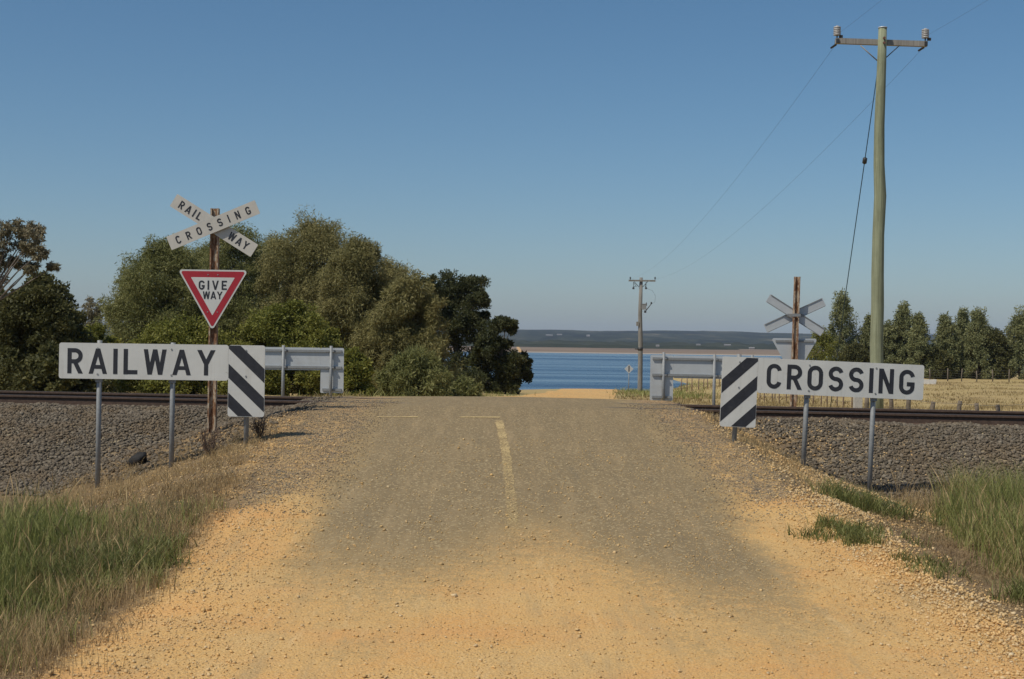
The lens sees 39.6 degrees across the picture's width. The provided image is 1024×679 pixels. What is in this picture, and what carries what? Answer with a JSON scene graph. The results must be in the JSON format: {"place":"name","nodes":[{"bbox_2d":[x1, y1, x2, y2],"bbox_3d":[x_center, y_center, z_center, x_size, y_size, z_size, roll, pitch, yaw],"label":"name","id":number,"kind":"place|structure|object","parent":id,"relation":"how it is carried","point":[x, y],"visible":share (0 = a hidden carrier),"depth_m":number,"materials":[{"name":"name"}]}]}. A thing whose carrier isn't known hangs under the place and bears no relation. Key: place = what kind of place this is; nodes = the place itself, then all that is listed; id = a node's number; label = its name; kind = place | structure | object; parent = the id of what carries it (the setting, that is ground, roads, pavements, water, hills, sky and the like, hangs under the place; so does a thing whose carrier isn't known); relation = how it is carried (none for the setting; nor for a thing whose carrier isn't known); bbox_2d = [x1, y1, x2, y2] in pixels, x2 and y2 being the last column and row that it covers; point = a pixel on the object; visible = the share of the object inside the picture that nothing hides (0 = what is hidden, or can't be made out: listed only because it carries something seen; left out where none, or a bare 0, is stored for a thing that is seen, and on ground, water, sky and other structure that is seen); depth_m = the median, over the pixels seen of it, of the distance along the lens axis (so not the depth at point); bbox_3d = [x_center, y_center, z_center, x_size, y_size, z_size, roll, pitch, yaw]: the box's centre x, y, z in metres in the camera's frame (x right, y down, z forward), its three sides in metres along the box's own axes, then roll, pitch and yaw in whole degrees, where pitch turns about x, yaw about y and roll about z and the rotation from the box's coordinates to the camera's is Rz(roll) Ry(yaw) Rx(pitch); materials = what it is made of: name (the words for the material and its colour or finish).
{"place":"outdoors","nodes":[
{"label":"outdoors","id":0,"kind":"place"},
{"bbox_2d":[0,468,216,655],"bbox_3d":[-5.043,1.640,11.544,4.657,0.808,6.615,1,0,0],"label":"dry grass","id":1,"kind":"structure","parent":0,"point":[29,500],"depth_m":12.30,"materials":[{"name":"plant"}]},
{"bbox_2d":[0,486,239,674],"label":"green grass","id":2,"kind":"structure","parent":0,"point":[40,520],"depth_m":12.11,"materials":[{"name":"green plant"}]},
{"bbox_2d":[0,467,266,678],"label":"dry grass","id":3,"kind":"structure","parent":0,"point":[68,611],"depth_m":10.59,"materials":[{"name":"plant"}]},
{"bbox_2d":[0,416,283,513],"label":"dry grass","id":4,"kind":"structure","parent":0,"point":[134,483],"depth_m":16.55,"materials":[{"name":"beige plant"}]},
{"bbox_2d":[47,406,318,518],"bbox_3d":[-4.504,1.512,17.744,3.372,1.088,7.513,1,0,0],"label":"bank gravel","id":5,"kind":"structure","parent":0,"point":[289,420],"depth_m":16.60,"materials":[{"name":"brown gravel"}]},
{"bbox_2d":[0,346,1023,678],"bbox_3d":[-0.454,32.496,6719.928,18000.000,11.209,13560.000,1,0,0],"label":"ground","id":6,"kind":"structure","parent":0,"point":[992,396],"depth_m":19.86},
{"bbox_2d":[0,286,8,390],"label":"dark bush tree","id":7,"kind":"object","parent":6,"relation":"on","point":[2,292],"visible":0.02,"depth_m":51.65,"materials":[{"name":"green plant"}]},
{"bbox_2d":[0,217,61,299],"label":"gum tree","id":8,"kind":"object","parent":6,"relation":"on","point":[36,233],"visible":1,"depth_m":46.09,"materials":[{"name":"green plant"}]},
{"bbox_2d":[0,270,97,390],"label":"dark bush tree","id":9,"kind":"object","parent":6,"relation":"on","point":[35,313],"visible":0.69,"depth_m":48.22,"materials":[{"name":"green plant"}]},
{"bbox_2d":[6,340,118,392],"bbox_3d":[-13.739,1.041,44.035,3.269,2.123,2.634,1,0,0],"label":"wattle bush","id":10,"kind":"object","parent":6,"relation":"on","point":[42,374],"visible":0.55,"depth_m":43.37,"materials":[{"name":"green plant"}]},
{"bbox_2d":[81,296,104,339],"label":"gum tree","id":11,"kind":"object","parent":6,"relation":"on","point":[92,314],"visible":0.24,"depth_m":67.81,"materials":[{"name":"green plant"}]},
{"bbox_2d":[83,321,127,392],"bbox_3d":[-16.217,0.865,55.129,2.383,3.180,2.701,1,0,43],"label":"wattle bush","id":12,"kind":"object","parent":6,"relation":"on","point":[100,329],"visible":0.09,"depth_m":54.88,"materials":[{"name":"green plant"}]},
{"bbox_2d":[103,280,149,335],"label":"sheoak tree","id":13,"kind":"object","parent":6,"relation":"on","point":[122,320],"visible":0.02,"depth_m":65.65,"materials":[{"name":"green plant"}]},
{"bbox_2d":[93,233,224,391],"bbox_3d":[-15.598,-1.025,62.943,6.643,7.436,5.909,1,0,0],"label":"sheoak tree","id":14,"kind":"object","parent":6,"relation":"on","point":[159,258],"visible":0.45,"depth_m":62.06,"materials":[{"name":"green plant"}]},
{"bbox_2d":[59,340,264,486],"bbox_3d":[-4.417,1.078,17.942,2.592,2.113,0.118,1,0,0],"label":"crossing width sign","id":15,"kind":"object","parent":6,"relation":"on","point":[240,369],"visible":0.95,"depth_m":17.89,"materials":[{"name":"metal"}]},
{"bbox_2d":[0,396,342,496],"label":"ballast","id":16,"kind":"structure","parent":6,"relation":"on","point":[115,414],"depth_m":20.95,"materials":[{"name":"gravel"}]},
{"bbox_2d":[127,452,146,466],"bbox_3d":[-5.034,1.609,19.090,0.278,0.213,0.193,1,0,0],"label":"dark rock","id":17,"kind":"object","parent":16,"relation":"on","point":[137,457],"visible":0.83,"depth_m":19.03,"materials":[{"name":"grey stone"}]},
{"bbox_2d":[108,311,245,394],"bbox_3d":[-11.565,0.671,49.950,5.338,3.401,4.883,1,0,-13],"label":"wattle bush","id":18,"kind":"object","parent":6,"relation":"on","point":[188,332],"visible":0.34,"depth_m":49.28,"materials":[{"name":"green plant"}]},
{"bbox_2d":[143,237,248,334],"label":"sheoak tree","id":19,"kind":"object","parent":6,"relation":"on","point":[200,249],"visible":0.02,"depth_m":73.73,"materials":[{"name":"green plant"}]},
{"bbox_2d":[200,426,224,455],"bbox_3d":[-3.713,1.277,17.620,0.323,0.431,0.349,1,0,0],"label":"dead shrub","id":20,"kind":"object","parent":6,"relation":"on","point":[206,446],"visible":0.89,"depth_m":17.58,"materials":[{"name":"brown plant"}]},
{"bbox_2d":[166,194,259,432],"bbox_3d":[-4.262,-0.216,20.270,1.322,3.691,0.184,1,0,0],"label":"railway crossing post","id":21,"kind":"object","parent":6,"relation":"on","point":[213,289],"visible":0.99,"depth_m":20.22,"materials":[{"name":"metal"}]},
{"bbox_2d":[179,221,279,339],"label":"sheoak tree","id":22,"kind":"object","parent":6,"relation":"on","point":[230,256],"visible":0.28,"depth_m":71.13,"materials":[{"name":"green plant"}]},
{"bbox_2d":[250,416,268,437],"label":"dead shrub","id":23,"kind":"object","parent":6,"relation":"on","point":[258,432],"visible":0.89,"depth_m":18.26,"materials":[{"name":"brown plant"}]},
{"bbox_2d":[231,233,322,338],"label":"sheoak tree","id":24,"kind":"object","parent":6,"relation":"on","point":[267,262],"visible":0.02,"depth_m":74.38,"materials":[{"name":"green plant"}]},
{"bbox_2d":[228,345,343,395],"bbox_3d":[-4.649,0.869,28.251,2.592,1.514,0.118,1,0,0],"label":"crossing width sign","id":25,"kind":"object","parent":6,"relation":"on","point":[329,362],"visible":0.6,"depth_m":28.29,"materials":[{"name":"metal"}]},
{"bbox_2d":[230,298,346,396],"bbox_3d":[-8.086,0.476,51.203,4.474,3.941,5.136,1,0,-26],"label":"wattle bush","id":26,"kind":"object","parent":6,"relation":"on","point":[290,323],"visible":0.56,"depth_m":50.28,"materials":[{"name":"green plant"}]},
{"bbox_2d":[233,202,363,392],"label":"sheoak tree","id":27,"kind":"object","parent":6,"relation":"on","point":[309,250],"visible":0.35,"depth_m":66.06,"materials":[{"name":"green plant"}]},
{"bbox_2d":[295,228,400,353],"bbox_3d":[-6.874,-1.079,62.025,5.578,7.739,5.056,1,0,0],"label":"sheoak tree","id":28,"kind":"object","parent":6,"relation":"on","point":[358,264],"visible":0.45,"depth_m":61.27,"materials":[{"name":"green plant"}]},
{"bbox_2d":[332,345,378,396],"bbox_3d":[-4.921,1.198,43.074,1.867,2.056,1.511,1,0,26],"label":"wattle bush","id":29,"kind":"object","parent":6,"relation":"on","point":[358,370],"visible":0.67,"depth_m":42.67,"materials":[{"name":"green plant"}]},
{"bbox_2d":[378,260,422,331],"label":"sheoak tree","id":30,"kind":"object","parent":6,"relation":"on","point":[402,269],"visible":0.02,"depth_m":69.72,"materials":[{"name":"green plant"}]},
{"bbox_2d":[266,389,535,396],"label":"paddock grass","id":31,"kind":"structure","parent":6,"relation":"on","point":[501,394],"depth_m":40.91,"materials":[{"name":"plant"}]},
{"bbox_2d":[347,259,463,394],"bbox_3d":[-4.328,-0.290,57.964,4.832,6.032,4.301,1,0,0],"label":"sheoak tree","id":32,"kind":"object","parent":6,"relation":"on","point":[409,300],"visible":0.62,"depth_m":57.50,"materials":[{"name":"green plant"}]},
{"bbox_2d":[372,344,455,395],"bbox_3d":[-3.131,1.245,46.077,2.706,2.306,2.904,1,0,-23],"label":"bush","id":33,"kind":"object","parent":6,"relation":"on","point":[414,370],"visible":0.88,"depth_m":45.35,"materials":[{"name":"green plant"}]},
{"bbox_2d":[102,340,738,349],"bbox_3d":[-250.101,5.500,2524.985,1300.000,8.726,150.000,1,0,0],"label":"woodland","id":34,"kind":"object","parent":6,"relation":"on","point":[613,346],"visible":0.25,"depth_m":2469.85,"materials":[{"name":"green plant"}]},
{"bbox_2d":[420,268,491,384],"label":"cypress tree","id":35,"kind":"object","parent":6,"relation":"on","point":[468,297],"visible":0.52,"depth_m":83.44,"materials":[{"name":"green plant"}]},
{"bbox_2d":[0,442,929,508],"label":"dry weeds","id":36,"kind":"object","parent":6,"relation":"on","point":[197,443],"visible":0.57,"depth_m":18.45,"materials":[{"name":"brown plant"}]},
{"bbox_2d":[449,374,483,395],"bbox_3d":[-1.615,1.796,47.018,1.624,1.336,1.649,1,0,0],"label":"verge shrub","id":37,"kind":"object","parent":6,"relation":"on","point":[465,387],"visible":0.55,"depth_m":46.72,"materials":[{"name":"green plant"}]},
{"bbox_2d":[459,314,533,394],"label":"cypress tree","id":38,"kind":"object","parent":6,"relation":"on","point":[512,368],"visible":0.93,"depth_m":79.40,"materials":[{"name":"green plant"}]},
{"bbox_2d":[0,390,1023,425],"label":"railway track","id":39,"kind":"structure","parent":6,"relation":"on","point":[924,416],"depth_m":23.01,"materials":[{"name":"metal"}]},
{"bbox_2d":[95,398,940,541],"bbox_3d":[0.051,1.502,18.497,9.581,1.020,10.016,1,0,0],"label":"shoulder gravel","id":40,"kind":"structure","parent":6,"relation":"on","point":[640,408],"depth_m":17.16,"materials":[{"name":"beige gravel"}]},
{"bbox_2d":[46,389,1023,410],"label":"paddock grass","id":41,"kind":"structure","parent":6,"relation":"on","point":[844,406],"depth_m":40.44,"materials":[{"name":"plant"}]},
{"bbox_2d":[625,365,632,391],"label":"marker sign","id":42,"kind":"object","parent":6,"relation":"on","point":[628,368],"visible":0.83,"depth_m":111.93,"materials":[{"name":"metal"}]},
{"bbox_2d":[629,277,655,390],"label":"power pole","id":43,"kind":"object","parent":6,"relation":"on","point":[641,306],"visible":0.98,"depth_m":112.85,"materials":[{"name":"wood"}]},
{"bbox_2d":[645,50,831,272],"bbox_3d":[8.473,-5.638,73.223,0.005,2.147,79.622,1,0,1],"label":"power line","id":44,"kind":"object","parent":43,"relation":"attached to","point":[756,152],"visible":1,"depth_m":43.24,"materials":[{"name":"black metal"}]},
{"bbox_2d":[675,63,908,272],"bbox_3d":[10.497,-5.614,73.223,0.005,2.122,79.619,1,0,1],"label":"power line","id":45,"kind":"object","parent":43,"relation":"attached to","point":[801,172],"visible":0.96,"depth_m":49.15,"materials":[{"name":"black metal"}]},
{"bbox_2d":[681,378,720,390],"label":"wire fence","id":46,"kind":"object","parent":6,"relation":"on","point":[698,383],"visible":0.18,"depth_m":107.20,"materials":[{"name":"metal"}]},
{"bbox_2d":[650,352,780,404],"bbox_3d":[4.039,1.067,28.250,2.592,1.588,0.118,1,0,0],"label":"crossing width sign","id":47,"kind":"object","parent":6,"relation":"on","point":[665,369],"visible":0.56,"depth_m":28.29,"materials":[{"name":"metal"}]},
{"bbox_2d":[706,346,839,349],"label":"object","id":48,"kind":"object","parent":6,"relation":"on","point":[745,347],"visible":0.09,"depth_m":2771.56,"materials":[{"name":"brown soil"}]},
{"bbox_2d":[681,406,888,512],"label":"dry weeds","id":49,"kind":"object","parent":6,"relation":"on","point":[746,438],"visible":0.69,"depth_m":17.55,"materials":[{"name":"brown plant"}]},
{"bbox_2d":[764,277,825,406],"bbox_3d":[5.820,0.358,29.229,1.273,3.294,0.184,1,0,0],"label":"railway crossing post","id":50,"kind":"object","parent":6,"relation":"on","point":[795,346],"visible":0.97,"depth_m":29.26,"materials":[{"name":"metal"}]},
{"bbox_2d":[759,393,852,407],"bbox_3d":[9.539,1.896,49.993,0.231,2.094,24.044,1,0,0],"label":"wire fence","id":51,"kind":"object","parent":6,"relation":"on","point":[836,400],"visible":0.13,"depth_m":44.70,"materials":[{"name":"metal"}]},
{"bbox_2d":[609,381,1023,407],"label":"paddock grass","id":52,"kind":"structure","parent":6,"relation":"on","point":[818,399],"depth_m":74.60,"materials":[{"name":"plant"}]},
{"bbox_2d":[720,354,923,491],"bbox_3d":[3.955,1.215,18.292,2.592,1.959,0.118,3,0,0],"label":"crossing width sign","id":53,"kind":"object","parent":6,"relation":"on","point":[744,380],"visible":0.97,"depth_m":18.24,"materials":[{"name":"metal"}]},
{"bbox_2d":[805,325,841,360],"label":"windbreak tree","id":54,"kind":"object","parent":6,"relation":"on","point":[819,354],"visible":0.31,"depth_m":150.44,"materials":[{"name":"green plant"}]},
{"bbox_2d":[688,408,959,537],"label":"bank gravel","id":55,"kind":"structure","parent":6,"relation":"on","point":[810,489],"depth_m":17.02,"materials":[{"name":"brown gravel"}]},
{"bbox_2d":[823,287,863,360],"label":"windbreak tree","id":56,"kind":"object","parent":6,"relation":"on","point":[848,325],"visible":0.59,"depth_m":152.67,"materials":[{"name":"green plant"}]},
{"bbox_2d":[755,439,934,518],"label":"dry grass","id":57,"kind":"structure","parent":6,"relation":"on","point":[839,478],"depth_m":17.64,"materials":[{"name":"beige plant"}]},
{"bbox_2d":[678,402,1023,506],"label":"ballast","id":58,"kind":"structure","parent":6,"relation":"on","point":[855,425],"depth_m":19.96,"materials":[{"name":"gravel"}]},
{"bbox_2d":[835,342,869,362],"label":"windbreak tree","id":59,"kind":"object","parent":6,"relation":"on","point":[855,352],"visible":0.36,"depth_m":148.33,"materials":[{"name":"green plant"}]},
{"bbox_2d":[774,508,934,548],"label":"green grass","id":60,"kind":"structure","parent":6,"relation":"on","point":[854,531],"depth_m":12.95,"materials":[{"name":"green plant"}]},
{"bbox_2d":[853,397,862,407],"bbox_3d":[8.803,1.554,36.195,0.200,1.060,0.160,1,0,0],"label":"strainer post","id":61,"kind":"object","parent":6,"relation":"on","point":[857,402],"visible":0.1,"depth_m":36.12,"materials":[{"name":"white wood"}]},
{"bbox_2d":[858,313,870,352],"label":"windbreak tree","id":62,"kind":"object","parent":6,"relation":"on","point":[865,330],"visible":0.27,"depth_m":152.58,"materials":[{"name":"green plant"}]},
{"bbox_2d":[802,474,947,528],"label":"green grass","id":63,"kind":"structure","parent":6,"relation":"on","point":[866,502],"depth_m":14.87,"materials":[{"name":"green plant"}]},
{"bbox_2d":[830,25,930,407],"bbox_3d":[8.564,-2.526,33.140,2.294,9.562,0.572,1,0,0],"label":"power pole","id":64,"kind":"object","parent":6,"relation":"on","point":[882,42],"visible":0.96,"depth_m":32.92,"materials":[{"name":"wood"}]},
{"bbox_2d":[830,82,875,406],"bbox_3d":[8.460,-2.179,35.309,0.111,8.055,4.617,1,0,0],"label":"stay wire","id":65,"kind":"object","parent":64,"relation":"attached to","point":[864,161],"visible":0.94,"depth_m":34.80,"materials":[{"name":"metal"}]},
{"bbox_2d":[883,319,904,363],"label":"windbreak tree","id":66,"kind":"object","parent":6,"relation":"on","point":[890,334],"visible":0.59,"depth_m":149.26,"materials":[{"name":"green plant"}]},
{"bbox_2d":[890,300,912,363],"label":"windbreak tree","id":67,"kind":"object","parent":6,"relation":"on","point":[903,314],"visible":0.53,"depth_m":149.42,"materials":[{"name":"green plant"}]},
{"bbox_2d":[903,311,935,378],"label":"windbreak tree","id":68,"kind":"object","parent":6,"relation":"on","point":[917,346],"visible":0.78,"depth_m":145.42,"materials":[{"name":"green plant"}]},
{"bbox_2d":[888,547,972,582],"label":"green grass","id":69,"kind":"structure","parent":6,"relation":"on","point":[928,563],"depth_m":11.99,"materials":[{"name":"green plant"}]},
{"bbox_2d":[924,379,936,383],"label":"trough","id":70,"kind":"object","parent":6,"relation":"on","point":[928,381],"visible":0.46,"depth_m":117.62,"materials":[{"name":"white concrete"}]},
{"bbox_2d":[917,344,954,378],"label":"windbreak tree","id":71,"kind":"object","parent":6,"relation":"on","point":[940,359],"visible":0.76,"depth_m":144.83,"materials":[{"name":"green plant"}]},
{"bbox_2d":[864,398,1023,410],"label":"wire fence","id":72,"kind":"object","parent":6,"relation":"on","point":[908,404],"visible":0.45,"depth_m":36.59,"materials":[{"name":"grey metal"}]},
{"bbox_2d":[868,506,1023,611],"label":"dry weeds","id":73,"kind":"object","parent":6,"relation":"on","point":[946,542],"visible":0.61,"depth_m":12.93,"materials":[{"name":"beige plant"}]},
{"bbox_2d":[931,311,962,377],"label":"windbreak tree","id":74,"kind":"object","parent":6,"relation":"on","point":[946,334],"visible":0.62,"depth_m":147.35,"materials":[{"name":"green plant"}]},
{"bbox_2d":[951,306,972,377],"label":"windbreak tree","id":75,"kind":"object","parent":6,"relation":"on","point":[962,320],"visible":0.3,"depth_m":150.59,"materials":[{"name":"green plant"}]},
{"bbox_2d":[929,368,1018,381],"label":"wire fence","id":76,"kind":"object","parent":6,"relation":"on","point":[968,376],"visible":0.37,"depth_m":131.54,"materials":[{"name":"grey metal"}]},
{"bbox_2d":[955,306,1003,378],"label":"windbreak tree","id":77,"kind":"object","parent":6,"relation":"on","point":[978,326],"visible":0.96,"depth_m":146.35,"materials":[{"name":"green plant"}]},
{"bbox_2d":[968,327,1014,379],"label":"windbreak tree","id":78,"kind":"object","parent":6,"relation":"on","point":[1002,357],"visible":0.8,"depth_m":146.08,"materials":[{"name":"green plant"}]},
{"bbox_2d":[993,304,1023,379],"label":"windbreak tree","id":79,"kind":"object","parent":6,"relation":"on","point":[1014,331],"visible":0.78,"depth_m":146.37,"materials":[{"name":"green plant"}]},
{"bbox_2d":[0,0,1023,334],"label":"sky","id":80,"kind":"structure","parent":0,"point":[556,153],"materials":[{"name":"blue"}]},
{"bbox_2d":[0,389,1023,678],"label":"road","id":81,"kind":"structure","parent":0,"point":[579,423],"depth_m":11.44,"materials":[{"name":"beige gravel"}]},
{"bbox_2d":[377,416,519,536],"bbox_3d":[-0.152,1.423,16.565,1.715,0.688,7.808,1,0,-14],"label":"road marking","id":82,"kind":"object","parent":81,"relation":"on","point":[501,436],"visible":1,"depth_m":16.63,"materials":[{"name":"paint"}]},
{"bbox_2d":[759,487,1023,677],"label":"loose gravel","id":83,"kind":"structure","parent":81,"relation":"on","point":[944,588],"depth_m":10.95,"materials":[{"name":"beige gravel"}]},
{"bbox_2d":[182,409,858,678],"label":"grit","id":84,"kind":"object","parent":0,"point":[528,565],"visible":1,"depth_m":11.23,"materials":[{"name":"beige gravel"}]},
{"bbox_2d":[80,323,1008,345],"bbox_3d":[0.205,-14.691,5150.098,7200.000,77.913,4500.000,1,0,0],"label":"hills","id":85,"kind":"structure","parent":0,"point":[693,337],"depth_m":4683.99,"materials":[{"name":"green plant"}]},
{"bbox_2d":[104,335,834,346],"bbox_3d":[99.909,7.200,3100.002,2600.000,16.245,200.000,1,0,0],"label":"woodland","id":86,"kind":"object","parent":85,"relation":"on","point":[720,344],"visible":0.15,"depth_m":3032.45,"materials":[{"name":"green plant"}]},
{"bbox_2d":[610,380,720,398],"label":"paddock grass","id":87,"kind":"structure","parent":0,"point":[675,392],"depth_m":90.46,"materials":[{"name":"beige plant"}]},
{"bbox_2d":[444,351,987,390],"bbox_3d":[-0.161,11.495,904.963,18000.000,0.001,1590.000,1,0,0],"label":"lake","id":88,"kind":"structure","parent":0,"point":[577,371],"depth_m":454.13,"materials":[{"name":"liquid"}]},
{"bbox_2d":[881,470,1023,579],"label":"dry grass","id":89,"kind":"structure","parent":0,"point":[918,500],"depth_m":16.74,"materials":[{"name":"beige plant"}]},
{"bbox_2d":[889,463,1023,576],"bbox_3d":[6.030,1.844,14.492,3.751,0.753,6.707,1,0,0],"label":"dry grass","id":90,"kind":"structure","parent":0,"point":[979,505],"depth_m":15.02,"materials":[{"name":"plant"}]},
{"bbox_2d":[918,456,1023,578],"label":"green grass","id":91,"kind":"structure","parent":0,"point":[970,525],"depth_m":14.34,"materials":[{"name":"green plant"}]},
{"bbox_2d":[983,569,1023,604],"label":"green grass","id":92,"kind":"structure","parent":0,"point":[1017,590],"depth_m":10.98,"materials":[{"name":"green plant"}]}
]}

